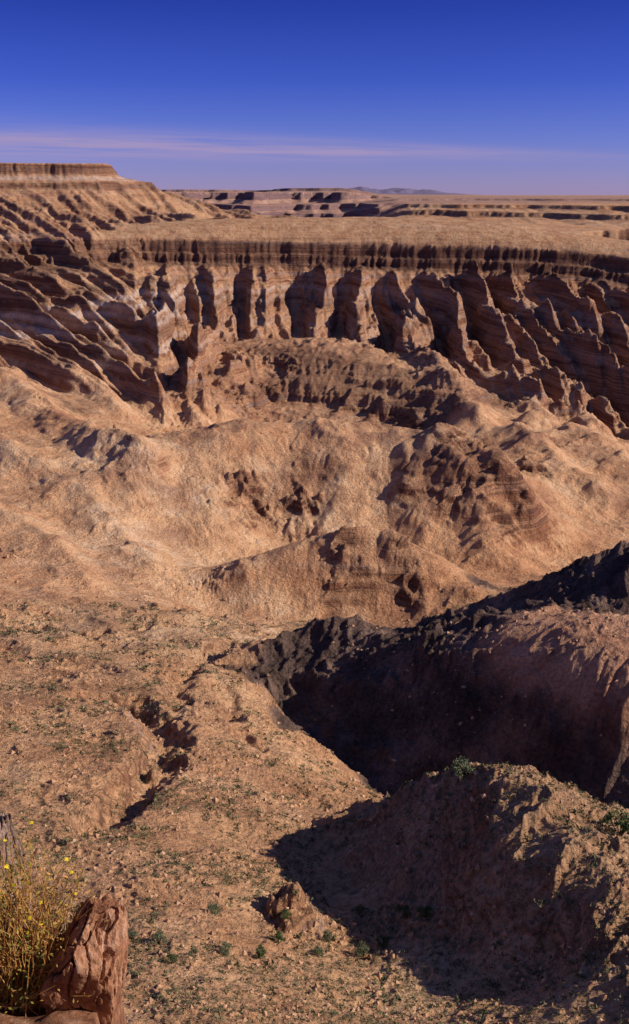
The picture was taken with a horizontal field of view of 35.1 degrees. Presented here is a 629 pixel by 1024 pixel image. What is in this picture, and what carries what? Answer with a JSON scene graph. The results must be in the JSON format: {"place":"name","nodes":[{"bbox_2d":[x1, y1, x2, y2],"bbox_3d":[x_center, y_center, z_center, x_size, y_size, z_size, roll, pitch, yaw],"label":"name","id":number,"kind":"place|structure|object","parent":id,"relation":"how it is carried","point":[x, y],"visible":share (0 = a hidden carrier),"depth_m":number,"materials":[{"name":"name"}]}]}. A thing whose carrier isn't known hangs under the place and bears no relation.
{"place":"outdoors","nodes":[
{"label":"outdoors","id":0,"kind":"place"},
{"bbox_2d":[0,942,126,1023],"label":"rim ledge","id":1,"kind":"object","parent":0,"point":[78,1016],"visible":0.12,"depth_m":4.95,"materials":[{"name":"brown stone"}]},
{"bbox_2d":[0,813,37,949],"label":"boulder","id":2,"kind":"object","parent":1,"relation":"on","point":[6,825],"visible":0.21,"depth_m":5.67,"materials":[{"name":"brown stone"}]},
{"bbox_2d":[0,820,110,1016],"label":"flowering bush","id":3,"kind":"object","parent":1,"relation":"on","point":[22,976],"visible":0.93,"depth_m":4.95,"materials":[{"name":"yellow plant"}]},
{"bbox_2d":[40,894,128,1023],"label":"rock","id":4,"kind":"object","parent":1,"relation":"on","point":[86,967],"visible":0.85,"depth_m":4.94,"materials":[{"name":"brown stone"}]},
{"bbox_2d":[0,392,209,609],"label":"hillside","id":5,"kind":"structure","parent":0,"point":[44,490],"depth_m":632.10,"materials":[{"name":"brown soil"}]},
{"bbox_2d":[0,163,294,254],"bbox_3d":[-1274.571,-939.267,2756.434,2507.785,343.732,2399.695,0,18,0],"label":"mesa","id":6,"kind":"structure","parent":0,"point":[80,206],"depth_m":2073.72,"materials":[{"name":"brown stone"}]},
{"bbox_2d":[0,580,628,1023],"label":"valley floor","id":7,"kind":"structure","parent":0,"point":[118,782],"depth_m":186.80,"materials":[{"name":"brown soil"}]},
{"bbox_2d":[128,930,137,939],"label":"shrub","id":8,"kind":"object","parent":7,"relation":"on","point":[133,934],"visible":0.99,"depth_m":121.49,"materials":[{"name":"green plant"}]},
{"bbox_2d":[150,930,166,943],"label":"shrub","id":9,"kind":"object","parent":7,"relation":"on","point":[159,934],"visible":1,"depth_m":120.81,"materials":[{"name":"green plant"}]},
{"bbox_2d":[164,954,177,963],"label":"shrub","id":10,"kind":"object","parent":7,"relation":"on","point":[172,957],"visible":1,"depth_m":114.24,"materials":[{"name":"green plant"}]},
{"bbox_2d":[188,948,197,956],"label":"shrub","id":11,"kind":"object","parent":7,"relation":"on","point":[193,951],"visible":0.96,"depth_m":116.96,"materials":[{"name":"green plant"}]},
{"bbox_2d":[207,902,222,915],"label":"shrub","id":12,"kind":"object","parent":7,"relation":"on","point":[212,908],"visible":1,"depth_m":135.26,"materials":[{"name":"green plant"}]},
{"bbox_2d":[218,941,232,956],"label":"shrub","id":13,"kind":"object","parent":7,"relation":"on","point":[222,950],"visible":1,"depth_m":120.35,"materials":[{"name":"green plant"}]},
{"bbox_2d":[254,944,266,958],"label":"shrub","id":14,"kind":"object","parent":7,"relation":"on","point":[260,952],"visible":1,"depth_m":122.96,"materials":[{"name":"green plant"}]},
{"bbox_2d":[268,930,285,942],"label":"shrub","id":15,"kind":"object","parent":7,"relation":"on","point":[278,936],"visible":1,"depth_m":131.63,"materials":[{"name":"green plant"}]},
{"bbox_2d":[280,908,291,919],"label":"shrub","id":16,"kind":"object","parent":7,"relation":"on","point":[286,914],"visible":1,"depth_m":139.19,"materials":[{"name":"green plant"}]},
{"bbox_2d":[0,599,628,1023],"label":"scrub","id":17,"kind":"object","parent":7,"relation":"on","point":[258,877],"visible":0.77,"depth_m":147.67,"materials":[{"name":"plant"}]},
{"bbox_2d":[0,545,628,1023],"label":"scree","id":18,"kind":"structure","parent":7,"relation":"on","point":[332,923],"depth_m":161.24,"materials":[{"name":"stone"}]},
{"bbox_2d":[311,946,323,956],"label":"shrub","id":19,"kind":"object","parent":7,"relation":"on","point":[316,950],"visible":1,"depth_m":132.63,"materials":[{"name":"green plant"}]},
{"bbox_2d":[322,930,335,941],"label":"shrub","id":20,"kind":"object","parent":7,"relation":"on","point":[327,934],"visible":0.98,"depth_m":140.47,"materials":[{"name":"green plant"}]},
{"bbox_2d":[354,940,369,956],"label":"shrub","id":21,"kind":"object","parent":7,"relation":"on","point":[363,948],"visible":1,"depth_m":137.88,"materials":[{"name":"green plant"}]},
{"bbox_2d":[374,936,389,948],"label":"shrub","id":22,"kind":"object","parent":7,"relation":"on","point":[384,943],"visible":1,"depth_m":140.25,"materials":[{"name":"green plant"}]},
{"bbox_2d":[0,236,628,439],"bbox_3d":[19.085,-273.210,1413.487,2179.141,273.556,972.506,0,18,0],"label":"canyon wall","id":23,"kind":"structure","parent":0,"point":[120,340],"depth_m":1509.12,"materials":[{"name":"brown stone"}]},
{"bbox_2d":[0,0,628,194],"label":"sky","id":24,"kind":"structure","parent":0,"point":[473,97],"materials":[{"name":"blue"}]},
{"bbox_2d":[59,417,573,577],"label":"hill","id":25,"kind":"structure","parent":0,"point":[244,487],"depth_m":748.03,"materials":[{"name":"brown stone"}]},
{"bbox_2d":[153,526,483,628],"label":"knoll","id":26,"kind":"structure","parent":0,"point":[229,573],"depth_m":582.62,"materials":[{"name":"brown soil"}]},
{"bbox_2d":[193,324,515,429],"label":"rock bench","id":27,"kind":"object","parent":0,"point":[357,378],"visible":0.82,"depth_m":1262.12,"materials":[{"name":"brown stone"}]},
{"bbox_2d":[89,204,628,286],"bbox_3d":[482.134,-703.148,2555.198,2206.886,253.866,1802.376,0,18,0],"label":"plateau","id":28,"kind":"structure","parent":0,"point":[441,244],"depth_m":1850.22,"materials":[{"name":"brown stone"}]},
{"bbox_2d":[161,188,628,240],"bbox_3d":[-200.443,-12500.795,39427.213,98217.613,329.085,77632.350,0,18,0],"label":"plateau","id":29,"kind":"structure","parent":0,"point":[598,212],"depth_m":4271.46,"materials":[{"name":"brown stone"}]},
{"bbox_2d":[348,187,470,194],"bbox_3d":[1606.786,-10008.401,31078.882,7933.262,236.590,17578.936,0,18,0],"label":"mountains","id":30,"kind":"structure","parent":0,"point":[397,191],"depth_m":27660.85,"materials":[{"name":"stone"}]},
{"bbox_2d":[216,598,628,808],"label":"dark ridge","id":31,"kind":"structure","parent":0,"point":[577,749],"depth_m":321.97,"materials":[{"name":"brown stone"}]},
{"bbox_2d":[318,762,628,1007],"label":"ridge","id":32,"kind":"structure","parent":0,"point":[431,881],"depth_m":145.75,"materials":[{"name":"brown stone"}]},
{"bbox_2d":[354,904,365,913],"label":"shrub","id":33,"kind":"object","parent":32,"relation":"on","point":[361,909],"visible":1,"depth_m":153.48,"materials":[{"name":"green plant"}]},
{"bbox_2d":[395,904,411,918],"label":"shrub","id":34,"kind":"object","parent":32,"relation":"on","point":[404,911],"visible":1,"depth_m":146.90,"materials":[{"name":"green plant"}]},
{"bbox_2d":[416,906,431,917],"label":"shrub","id":35,"kind":"object","parent":32,"relation":"on","point":[425,911],"visible":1,"depth_m":144.28,"materials":[{"name":"green plant"}]},
{"bbox_2d":[451,756,476,777],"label":"shrub","id":36,"kind":"object","parent":32,"relation":"on","point":[465,764],"visible":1,"depth_m":168.89,"materials":[{"name":"green plant"}]},
{"bbox_2d":[598,805,628,835],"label":"shrub","id":37,"kind":"object","parent":32,"relation":"on","point":[624,826],"visible":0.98,"depth_m":145.45,"materials":[{"name":"green plant"}]},
{"bbox_2d":[438,387,628,588],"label":"canyon slope","id":38,"kind":"structure","parent":0,"point":[574,470],"depth_m":892.83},
{"bbox_2d":[463,540,628,615],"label":"dark hill","id":39,"kind":"structure","parent":0,"point":[600,578],"depth_m":473.24,"materials":[{"name":"brown stone"}]}
]}

